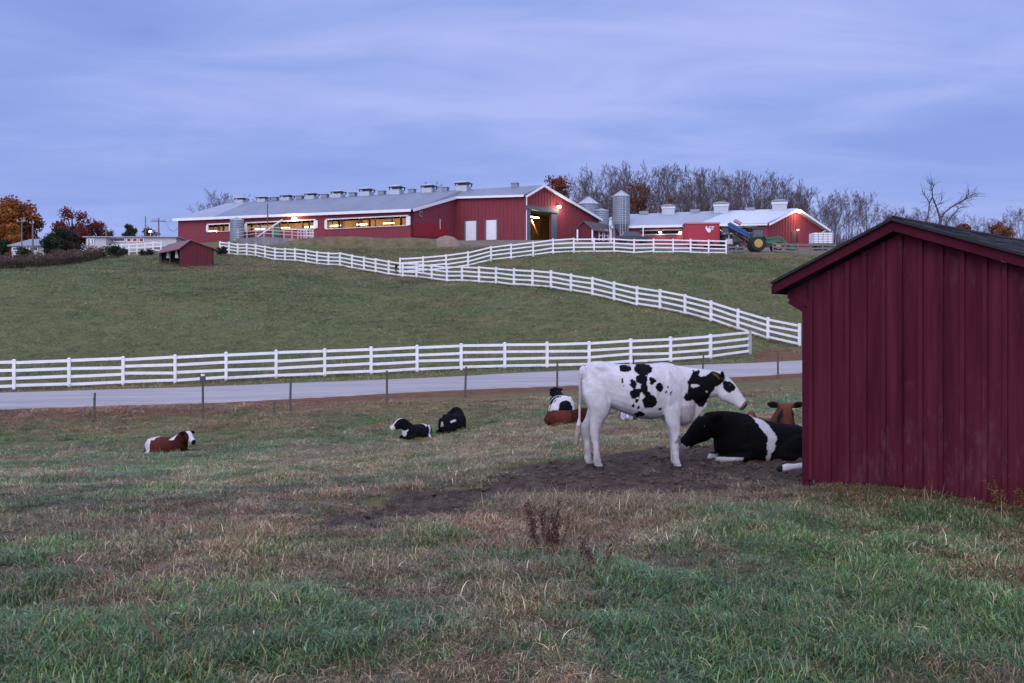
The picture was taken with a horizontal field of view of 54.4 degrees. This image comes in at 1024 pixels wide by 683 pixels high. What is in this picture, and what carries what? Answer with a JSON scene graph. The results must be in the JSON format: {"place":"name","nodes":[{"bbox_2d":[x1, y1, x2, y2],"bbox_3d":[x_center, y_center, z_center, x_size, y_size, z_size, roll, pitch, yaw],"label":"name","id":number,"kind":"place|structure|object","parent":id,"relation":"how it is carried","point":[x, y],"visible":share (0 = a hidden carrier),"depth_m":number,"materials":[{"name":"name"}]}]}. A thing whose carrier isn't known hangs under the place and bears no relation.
{"place":"outdoors","nodes":[
{"label":"outdoors","id":0,"kind":"place"},
{"bbox_2d":[0,360,801,409],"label":"road","id":1,"kind":"structure","parent":0,"point":[141,396],"depth_m":41.63,"materials":[{"name":"grey asphalt"}]},
{"bbox_2d":[0,240,1023,682],"bbox_3d":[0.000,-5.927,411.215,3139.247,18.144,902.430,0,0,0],"label":"ground","id":2,"kind":"structure","parent":0,"point":[420,502],"depth_m":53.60,"materials":[{"name":"green plant"}]},
{"bbox_2d":[0,239,10,255],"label":"bush","id":3,"kind":"object","parent":2,"relation":"on","point":[4,243],"visible":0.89,"depth_m":123.45,"materials":[{"name":"green plant"}]},
{"bbox_2d":[3,222,24,256],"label":"oak tree","id":4,"kind":"object","parent":2,"relation":"on","point":[13,230],"visible":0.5,"depth_m":126.49,"materials":[{"name":"orange plant"}]},
{"bbox_2d":[0,194,45,246],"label":"oak tree","id":5,"kind":"object","parent":2,"relation":"on","point":[11,211],"visible":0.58,"depth_m":131.00,"materials":[{"name":"orange plant"}]},
{"bbox_2d":[13,245,33,257],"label":"bush","id":6,"kind":"object","parent":2,"relation":"on","point":[23,250],"visible":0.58,"depth_m":115.30,"materials":[{"name":"green plant"}]},
{"bbox_2d":[7,239,46,257],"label":"house","id":7,"kind":"structure","parent":2,"relation":"on","point":[27,244],"depth_m":122.00,"materials":[{"name":"white"}]},
{"bbox_2d":[39,227,69,254],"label":"evergreen bush","id":8,"kind":"object","parent":2,"relation":"on","point":[54,240],"visible":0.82,"depth_m":120.30,"materials":[{"name":"green plant"}]},
{"bbox_2d":[0,243,122,269],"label":"brush strip","id":9,"kind":"object","parent":2,"relation":"on","point":[60,256],"visible":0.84,"depth_m":96.25,"materials":[{"name":"brown plant"}]},
{"bbox_2d":[50,206,91,250],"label":"maple tree","id":10,"kind":"object","parent":2,"relation":"on","point":[79,229],"visible":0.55,"depth_m":133.22,"materials":[{"name":"red plant"}]},
{"bbox_2d":[62,232,80,253],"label":"evergreen bush","id":11,"kind":"object","parent":2,"relation":"on","point":[74,244],"visible":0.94,"depth_m":121.18,"materials":[{"name":"green plant"}]},
{"bbox_2d":[82,236,113,255],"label":"shop building","id":12,"kind":"structure","parent":2,"relation":"on","point":[99,241],"depth_m":132.00,"materials":[{"name":"white paint"}]},
{"bbox_2d":[84,218,115,246],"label":"maple tree","id":13,"kind":"object","parent":2,"relation":"on","point":[98,227],"visible":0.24,"depth_m":137.65,"materials":[{"name":"red plant"}]},
{"bbox_2d":[107,244,128,257],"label":"bush","id":14,"kind":"object","parent":2,"relation":"on","point":[115,250],"visible":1,"depth_m":107.58,"materials":[{"name":"green plant"}]},
{"bbox_2d":[121,223,137,235],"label":"round tree","id":15,"kind":"object","parent":2,"relation":"on","point":[131,230],"visible":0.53,"depth_m":149.16,"materials":[{"name":"green plant"}]},
{"bbox_2d":[105,241,161,254],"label":"board fence","id":16,"kind":"object","parent":2,"relation":"on","point":[144,247],"visible":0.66,"depth_m":115.14,"materials":[{"name":"white wood"}]},
{"bbox_2d":[108,236,187,249],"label":"building","id":17,"kind":"structure","parent":2,"relation":"on","point":[119,240],"depth_m":134.00,"materials":[{"name":"metal"}]},
{"bbox_2d":[141,226,160,235],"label":"russet tree","id":18,"kind":"object","parent":2,"relation":"on","point":[148,229],"visible":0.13,"depth_m":157.67,"materials":[{"name":"brown plant"}]},
{"bbox_2d":[136,582,196,648],"bbox_3d":[-1.776,1.465,5.251,0.122,0.306,0.439,0,0,26],"label":"weed","id":19,"kind":"object","parent":2,"relation":"on","point":[156,635],"visible":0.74,"depth_m":5.14,"materials":[{"name":"plant"}]},
{"bbox_2d":[144,430,195,453],"bbox_3d":[-9.348,2.777,27.342,1.625,0.690,0.940,0,0,13],"label":"cow","id":20,"kind":"object","parent":2,"relation":"on","point":[180,441],"visible":0.74,"depth_m":27.15},
{"bbox_2d":[156,239,217,266],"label":"shed","id":21,"kind":"structure","parent":2,"relation":"on","point":[187,253],"depth_m":92.80,"materials":[{"name":"wood"}]},
{"bbox_2d":[200,374,205,418],"bbox_3d":[-10.651,1.990,34.290,0.170,1.745,0.120,0,0,0],"label":"wire fence post","id":22,"kind":"object","parent":2,"relation":"on","point":[202,379],"visible":0.88,"depth_m":34.26,"materials":[{"name":"metal"}]},
{"bbox_2d":[205,190,233,206],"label":"bare tree","id":23,"kind":"object","parent":2,"relation":"on","point":[215,203],"visible":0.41,"depth_m":167.64,"materials":[{"name":"grey plant"}]},
{"bbox_2d":[230,217,243,240],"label":"grain bin","id":24,"kind":"object","parent":2,"relation":"on","point":[236,223],"visible":0.89,"depth_m":135.71,"materials":[{"name":"silver metal"}]},
{"bbox_2d":[257,219,282,237],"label":"manure pump","id":25,"kind":"object","parent":2,"relation":"on","point":[276,232],"visible":0.75,"depth_m":127.53,"materials":[{"name":"metal"}]},
{"bbox_2d":[236,226,313,244],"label":"pit wall","id":26,"kind":"structure","parent":2,"relation":"on","point":[266,240],"depth_m":124.82,"materials":[{"name":"concrete"}]},
{"bbox_2d":[280,236,386,245],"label":"grass mound","id":27,"kind":"object","parent":2,"relation":"on","point":[337,241],"depth_m":122.40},
{"bbox_2d":[0,330,751,389],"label":"board fence","id":28,"kind":"object","parent":2,"relation":"on","point":[275,360],"visible":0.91,"depth_m":47.94,"materials":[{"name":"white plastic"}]},
{"bbox_2d":[172,181,602,242],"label":"dairy barn","id":29,"kind":"structure","parent":2,"relation":"on","point":[465,211],"depth_m":141.21,"materials":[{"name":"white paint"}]},
{"bbox_2d":[244,219,317,231],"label":"window frame","id":30,"kind":"structure","parent":29,"relation":"in","point":[315,221],"depth_m":136.39,"materials":[{"name":"white paint"}]},
{"bbox_2d":[324,215,410,228],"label":"window frame","id":31,"kind":"structure","parent":29,"relation":"in","point":[408,218],"depth_m":131.93,"materials":[{"name":"white paint"}]},
{"bbox_2d":[464,220,477,239],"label":"roll door","id":32,"kind":"structure","parent":29,"relation":"in","point":[470,227],"depth_m":142.34,"materials":[{"name":"white paint"}]},
{"bbox_2d":[485,219,497,239],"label":"roll door","id":33,"kind":"structure","parent":29,"relation":"in","point":[491,226],"depth_m":141.27,"materials":[{"name":"white paint"}]},
{"bbox_2d":[527,209,530,239],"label":"sliding door","id":34,"kind":"structure","parent":29,"relation":"in","point":[528,210],"depth_m":139.65,"materials":[{"name":"grey metal"}]},
{"bbox_2d":[551,213,556,238],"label":"sliding door","id":35,"kind":"structure","parent":29,"relation":"in","point":[553,215],"depth_m":143.53,"materials":[{"name":"grey metal"}]},
{"bbox_2d":[357,237,460,246],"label":"grass mound","id":36,"kind":"object","parent":2,"relation":"on","point":[406,242],"depth_m":120.70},
{"bbox_2d":[389,418,433,439],"bbox_3d":[-2.897,2.570,29.462,0.787,0.640,1.364,0,0,38],"label":"cow","id":37,"kind":"object","parent":2,"relation":"on","point":[410,430],"visible":0.93,"depth_m":29.25},
{"bbox_2d":[436,235,460,246],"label":"dirt heap","id":38,"kind":"object","parent":2,"relation":"on","point":[446,241],"visible":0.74,"depth_m":120.57,"materials":[{"name":"beige soil"}]},
{"bbox_2d":[435,407,465,433],"bbox_3d":[-1.868,2.436,30.748,0.797,0.814,1.082,0,0,24],"label":"cow","id":39,"kind":"object","parent":2,"relation":"on","point":[453,419],"visible":0.84,"depth_m":30.40},
{"bbox_2d":[0,245,1005,392],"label":"hill grass","id":40,"kind":"structure","parent":2,"relation":"on","point":[263,261],"depth_m":72.52,"materials":[{"name":"green plant"}]},
{"bbox_2d":[7,467,1010,682],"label":"dry stalks","id":41,"kind":"object","parent":2,"relation":"on","point":[100,568],"visible":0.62,"depth_m":7.46,"materials":[{"name":"beige plant"}]},
{"bbox_2d":[219,241,800,345],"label":"board fence","id":42,"kind":"object","parent":2,"relation":"on","point":[767,330],"visible":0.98,"depth_m":73.37,"materials":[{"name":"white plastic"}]},
{"bbox_2d":[524,498,567,545],"bbox_3d":[0.248,1.457,8.012,0.330,0.413,0.318,0,0,-24],"label":"weed","id":43,"kind":"object","parent":2,"relation":"on","point":[533,527],"visible":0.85,"depth_m":8.00,"materials":[{"name":"brown plant"}]},
{"bbox_2d":[543,510,572,547],"bbox_3d":[0.335,1.515,7.945,0.309,0.322,0.150,0,0,-40],"label":"weed","id":44,"kind":"object","parent":2,"relation":"on","point":[556,535],"visible":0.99,"depth_m":7.96,"materials":[{"name":"brown plant"}]},
{"bbox_2d":[544,175,574,200],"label":"oak tree","id":45,"kind":"object","parent":2,"relation":"on","point":[557,183],"visible":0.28,"depth_m":187.05,"materials":[{"name":"brown plant"}]},
{"bbox_2d":[547,387,574,413],"bbox_3d":[1.365,1.742,27.795,0.849,0.916,1.355,0,0,12],"label":"cow","id":46,"kind":"object","parent":2,"relation":"on","point":[559,400],"visible":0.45,"depth_m":27.31},
{"bbox_2d":[399,238,726,272],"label":"board fence","id":47,"kind":"object","parent":2,"relation":"on","point":[553,248],"visible":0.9,"depth_m":95.49,"materials":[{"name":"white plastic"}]},
{"bbox_2d":[544,408,587,425],"bbox_3d":[1.565,1.933,25.342,1.498,0.470,0.812,0,0,-2],"label":"cow","id":48,"kind":"object","parent":2,"relation":"on","point":[554,417],"visible":0.62,"depth_m":25.15},
{"bbox_2d":[561,172,597,203],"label":"bare tree","id":49,"kind":"object","parent":2,"relation":"on","point":[585,187],"visible":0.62,"depth_m":177.28,"materials":[{"name":"grey plant"}]},
{"bbox_2d":[319,444,860,522],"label":"clods","id":50,"kind":"object","parent":2,"relation":"on","point":[369,514],"visible":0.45,"depth_m":11.94,"materials":[{"name":"brown soil"}]},
{"bbox_2d":[575,170,606,208],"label":"bare tree","id":51,"kind":"object","parent":2,"relation":"on","point":[596,195],"visible":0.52,"depth_m":193.88,"materials":[{"name":"grey plant"}]},
{"bbox_2d":[574,221,609,241],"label":"milk house","id":52,"kind":"structure","parent":2,"relation":"on","point":[587,230],"depth_m":138.91,"materials":[{"name":"red paint"}]},
{"bbox_2d":[577,537,617,567],"bbox_3d":[0.602,1.489,6.912,0.285,0.239,0.256,0,0,0],"label":"weed","id":53,"kind":"object","parent":2,"relation":"on","point":[583,546],"visible":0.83,"depth_m":6.96,"materials":[{"name":"brown plant"}]},
{"bbox_2d":[594,208,608,224],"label":"grain bin","id":54,"kind":"object","parent":2,"relation":"on","point":[602,213],"visible":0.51,"depth_m":151.02,"materials":[{"name":"silver metal"}]},
{"bbox_2d":[575,163,632,209],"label":"bare tree","id":55,"kind":"object","parent":2,"relation":"on","point":[614,167],"visible":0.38,"depth_m":205.53,"materials":[{"name":"grey plant"}]},
{"bbox_2d":[612,190,629,242],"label":"grain bin","id":56,"kind":"object","parent":2,"relation":"on","point":[621,211],"visible":0.94,"depth_m":139.07,"materials":[{"name":"metal"}]},
{"bbox_2d":[599,166,643,217],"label":"bare tree","id":57,"kind":"object","parent":2,"relation":"on","point":[611,182],"visible":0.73,"depth_m":175.73,"materials":[{"name":"grey plant"}]},
{"bbox_2d":[595,162,656,213],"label":"bare tree","id":58,"kind":"object","parent":2,"relation":"on","point":[625,177],"visible":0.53,"depth_m":185.65,"materials":[{"name":"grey plant"}]},
{"bbox_2d":[605,178,655,216],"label":"oak tree","id":59,"kind":"object","parent":2,"relation":"on","point":[642,203],"visible":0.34,"depth_m":180.24,"materials":[{"name":"brown plant"}]},
{"bbox_2d":[615,232,650,243],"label":"parked pickup","id":60,"kind":"object","parent":2,"relation":"on","point":[632,235],"visible":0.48,"depth_m":130.23,"materials":[{"name":"grey metal"}]},
{"bbox_2d":[601,161,670,217],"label":"bare tree","id":61,"kind":"object","parent":2,"relation":"on","point":[637,176],"visible":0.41,"depth_m":201.02,"materials":[{"name":"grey plant"}]},
{"bbox_2d":[637,159,683,212],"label":"bare tree","id":62,"kind":"object","parent":2,"relation":"on","point":[664,169],"visible":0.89,"depth_m":177.44,"materials":[{"name":"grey plant"}]},
{"bbox_2d":[574,361,746,470],"bbox_3d":[1.927,0.976,13.069,2.227,1.440,0.655,0,0,-1],"label":"cow","id":63,"kind":"object","parent":2,"relation":"on","point":[673,397],"visible":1,"depth_m":12.86},
{"bbox_2d":[648,163,685,211],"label":"bare tree","id":64,"kind":"object","parent":2,"relation":"on","point":[667,190],"visible":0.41,"depth_m":189.62,"materials":[{"name":"grey plant"}]},
{"bbox_2d":[658,169,702,212],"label":"bare tree","id":65,"kind":"object","parent":2,"relation":"on","point":[668,183],"visible":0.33,"depth_m":202.38,"materials":[{"name":"grey plant"}]},
{"bbox_2d":[673,161,713,211],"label":"bare tree","id":66,"kind":"object","parent":2,"relation":"on","point":[690,198],"visible":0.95,"depth_m":171.55,"materials":[{"name":"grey plant"}]},
{"bbox_2d":[675,177,713,212],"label":"bare tree","id":67,"kind":"object","parent":2,"relation":"on","point":[693,197],"visible":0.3,"depth_m":198.33,"materials":[{"name":"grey plant"}]},
{"bbox_2d":[668,169,737,211],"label":"bare tree","id":68,"kind":"object","parent":2,"relation":"on","point":[706,194],"visible":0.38,"depth_m":193.38,"materials":[{"name":"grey plant"}]},
{"bbox_2d":[682,222,724,248],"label":"feed wagon","id":69,"kind":"object","parent":2,"relation":"on","point":[701,230],"visible":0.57,"depth_m":114.85,"materials":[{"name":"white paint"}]},
{"bbox_2d":[688,167,731,211],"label":"bare tree","id":70,"kind":"object","parent":2,"relation":"on","point":[707,188],"visible":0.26,"depth_m":205.16,"materials":[{"name":"grey plant"}]},
{"bbox_2d":[686,168,743,211],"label":"bare tree","id":71,"kind":"object","parent":2,"relation":"on","point":[714,193],"visible":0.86,"depth_m":173.97,"materials":[{"name":"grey plant"}]},
{"bbox_2d":[609,199,830,247],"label":"heifer barn","id":72,"kind":"structure","parent":2,"relation":"on","point":[793,225],"depth_m":139.60,"materials":[{"name":"red wood"}]},
{"bbox_2d":[641,229,681,235],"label":"window frame","id":73,"kind":"structure","parent":72,"relation":"in","point":[665,229],"depth_m":139.04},
{"bbox_2d":[713,226,744,249],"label":"tractor","id":74,"kind":"object","parent":2,"relation":"on","point":[724,232],"visible":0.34,"depth_m":117.53,"materials":[{"name":"metal"}]},
{"bbox_2d":[709,169,759,210],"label":"bare tree","id":75,"kind":"object","parent":2,"relation":"on","point":[737,186],"visible":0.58,"depth_m":191.75,"materials":[{"name":"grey plant"}]},
{"bbox_2d":[727,245,744,252],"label":"plank fence","id":76,"kind":"object","parent":2,"relation":"on","point":[736,247],"visible":0.87,"depth_m":106.16,"materials":[{"name":"grey wood"}]},
{"bbox_2d":[725,219,749,249],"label":"elevator","id":77,"kind":"object","parent":2,"relation":"on","point":[739,232],"visible":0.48,"depth_m":112.25,"materials":[{"name":"metal"}]},
{"bbox_2d":[680,411,801,461],"bbox_3d":[3.390,1.351,13.955,2.208,0.745,1.078,0,0,-2],"label":"cow","id":78,"kind":"object","parent":2,"relation":"on","point":[736,436],"visible":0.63,"depth_m":13.77},
{"bbox_2d":[719,171,770,209],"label":"bare tree","id":79,"kind":"object","parent":2,"relation":"on","point":[737,192],"visible":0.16,"depth_m":205.20,"materials":[{"name":"grey plant"}]},
{"bbox_2d":[716,169,777,210],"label":"bare tree","id":80,"kind":"object","parent":2,"relation":"on","point":[735,201],"visible":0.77,"depth_m":178.64,"materials":[{"name":"grey plant"}]},
{"bbox_2d":[731,175,772,209],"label":"bare tree","id":81,"kind":"object","parent":2,"relation":"on","point":[757,185],"visible":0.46,"depth_m":192.73,"materials":[{"name":"grey plant"}]},
{"bbox_2d":[746,228,795,251],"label":"tractor","id":82,"kind":"object","parent":2,"relation":"on","point":[758,240],"visible":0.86,"depth_m":108.92,"materials":[{"name":"metal"}]},
{"bbox_2d":[741,176,805,209],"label":"bare tree","id":83,"kind":"object","parent":2,"relation":"on","point":[768,188],"visible":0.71,"depth_m":176.30,"materials":[{"name":"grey plant"}]},
{"bbox_2d":[747,402,801,425],"bbox_3d":[4.287,1.328,16.417,1.045,0.745,1.749,0,0,4],"label":"cow","id":84,"kind":"object","parent":2,"relation":"on","point":[784,413],"visible":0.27,"depth_m":15.80},
{"bbox_2d":[761,170,811,216],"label":"bare tree","id":85,"kind":"object","parent":2,"relation":"on","point":[782,188],"visible":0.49,"depth_m":202.16,"materials":[{"name":"grey plant"}]},
{"bbox_2d":[767,181,807,211],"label":"bare tree","id":86,"kind":"object","parent":2,"relation":"on","point":[784,193],"visible":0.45,"depth_m":189.85,"materials":[{"name":"brown plant"}]},
{"bbox_2d":[776,463,801,471],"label":"cow","id":87,"kind":"object","parent":2,"relation":"on","point":[784,467],"visible":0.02,"depth_m":12.26},
{"bbox_2d":[776,178,818,215],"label":"bare tree","id":88,"kind":"object","parent":2,"relation":"on","point":[802,197],"visible":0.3,"depth_m":206.52,"materials":[{"name":"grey plant"}]},
{"bbox_2d":[772,242,835,253],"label":"plank fence","id":89,"kind":"object","parent":2,"relation":"on","point":[809,247],"visible":0.82,"depth_m":107.12,"materials":[{"name":"grey wood"}]},
{"bbox_2d":[786,186,839,223],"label":"bare tree","id":90,"kind":"object","parent":2,"relation":"on","point":[807,196],"visible":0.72,"depth_m":171.76,"materials":[{"name":"grey plant"}]},
{"bbox_2d":[809,233,836,249],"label":"stock trailer","id":91,"kind":"object","parent":2,"relation":"on","point":[820,238],"visible":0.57,"depth_m":118.20,"materials":[{"name":"white paint"}]},
{"bbox_2d":[811,190,841,232],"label":"bare tree","id":92,"kind":"object","parent":2,"relation":"on","point":[827,215],"visible":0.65,"depth_m":185.76,"materials":[{"name":"grey plant"}]},
{"bbox_2d":[818,196,846,242],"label":"bare tree","id":93,"kind":"object","parent":2,"relation":"on","point":[835,221],"visible":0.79,"depth_m":172.62,"materials":[{"name":"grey plant"}]},
{"bbox_2d":[812,200,853,239],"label":"bare tree","id":94,"kind":"object","parent":2,"relation":"on","point":[832,220],"visible":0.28,"depth_m":232.46,"materials":[{"name":"brown plant"}]},
{"bbox_2d":[835,189,867,239],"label":"bare tree","id":95,"kind":"object","parent":2,"relation":"on","point":[848,208],"visible":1,"depth_m":155.47,"materials":[{"name":"grey plant"}]},
{"bbox_2d":[842,191,880,235],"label":"bare tree","id":96,"kind":"object","parent":2,"relation":"on","point":[857,232],"visible":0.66,"depth_m":161.38,"materials":[{"name":"grey plant"}]},
{"bbox_2d":[847,192,884,232],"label":"bare tree","id":97,"kind":"object","parent":2,"relation":"on","point":[868,207],"visible":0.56,"depth_m":164.09,"materials":[{"name":"grey plant"}]},
{"bbox_2d":[860,204,888,230],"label":"bare tree","id":98,"kind":"object","parent":2,"relation":"on","point":[875,210],"visible":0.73,"depth_m":155.65,"materials":[{"name":"grey plant"}]},
{"bbox_2d":[770,216,1023,506],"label":"run in shed","id":99,"kind":"object","parent":2,"relation":"on","point":[912,353],"visible":0.98,"depth_m":10.74,"materials":[{"name":"red wood"}]},
{"bbox_2d":[912,204,937,222],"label":"bare tree","id":100,"kind":"object","parent":2,"relation":"on","point":[917,211],"visible":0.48,"depth_m":178.84,"materials":[{"name":"grey plant"}]},
{"bbox_2d":[828,225,1023,246],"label":"undergrowth","id":101,"kind":"object","parent":2,"relation":"on","point":[839,241],"depth_m":169.93,"materials":[{"name":"brown plant"}]},
{"bbox_2d":[920,173,984,224],"bbox_3d":[27.461,-5.378,62.505,4.444,10.452,2.361,0,0,0],"label":"dead tree","id":102,"kind":"object","parent":2,"relation":"on","point":[945,211],"visible":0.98,"depth_m":61.98,"materials":[{"name":"grey plant"}]},
{"bbox_2d":[987,221,1016,236],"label":"beech tree","id":103,"kind":"object","parent":2,"relation":"on","point":[1000,228],"visible":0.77,"depth_m":117.41,"materials":[{"name":"orange plant"}]},
{"bbox_2d":[983,476,1023,513],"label":"weed","id":104,"kind":"object","parent":2,"relation":"on","point":[997,497],"visible":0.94,"depth_m":9.48,"materials":[{"name":"brown plant"}]},
{"bbox_2d":[990,542,1023,591],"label":"weed","id":105,"kind":"object","parent":2,"relation":"on","point":[1017,584],"visible":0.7,"depth_m":6.48,"materials":[{"name":"plant"}]},
{"bbox_2d":[1005,206,1023,238],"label":"bare tree","id":106,"kind":"object","parent":2,"relation":"on","point":[1018,222],"visible":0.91,"depth_m":157.42,"materials":[{"name":"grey plant"}]},
{"bbox_2d":[0,0,1023,255],"label":"sky","id":107,"kind":"structure","parent":0,"point":[120,113],"materials":[{"name":"blue"}]},
{"bbox_2d":[578,197,599,212],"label":"grain bin","id":108,"kind":"object","parent":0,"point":[590,204],"visible":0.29,"depth_m":158.56,"materials":[{"name":"silver metal"}]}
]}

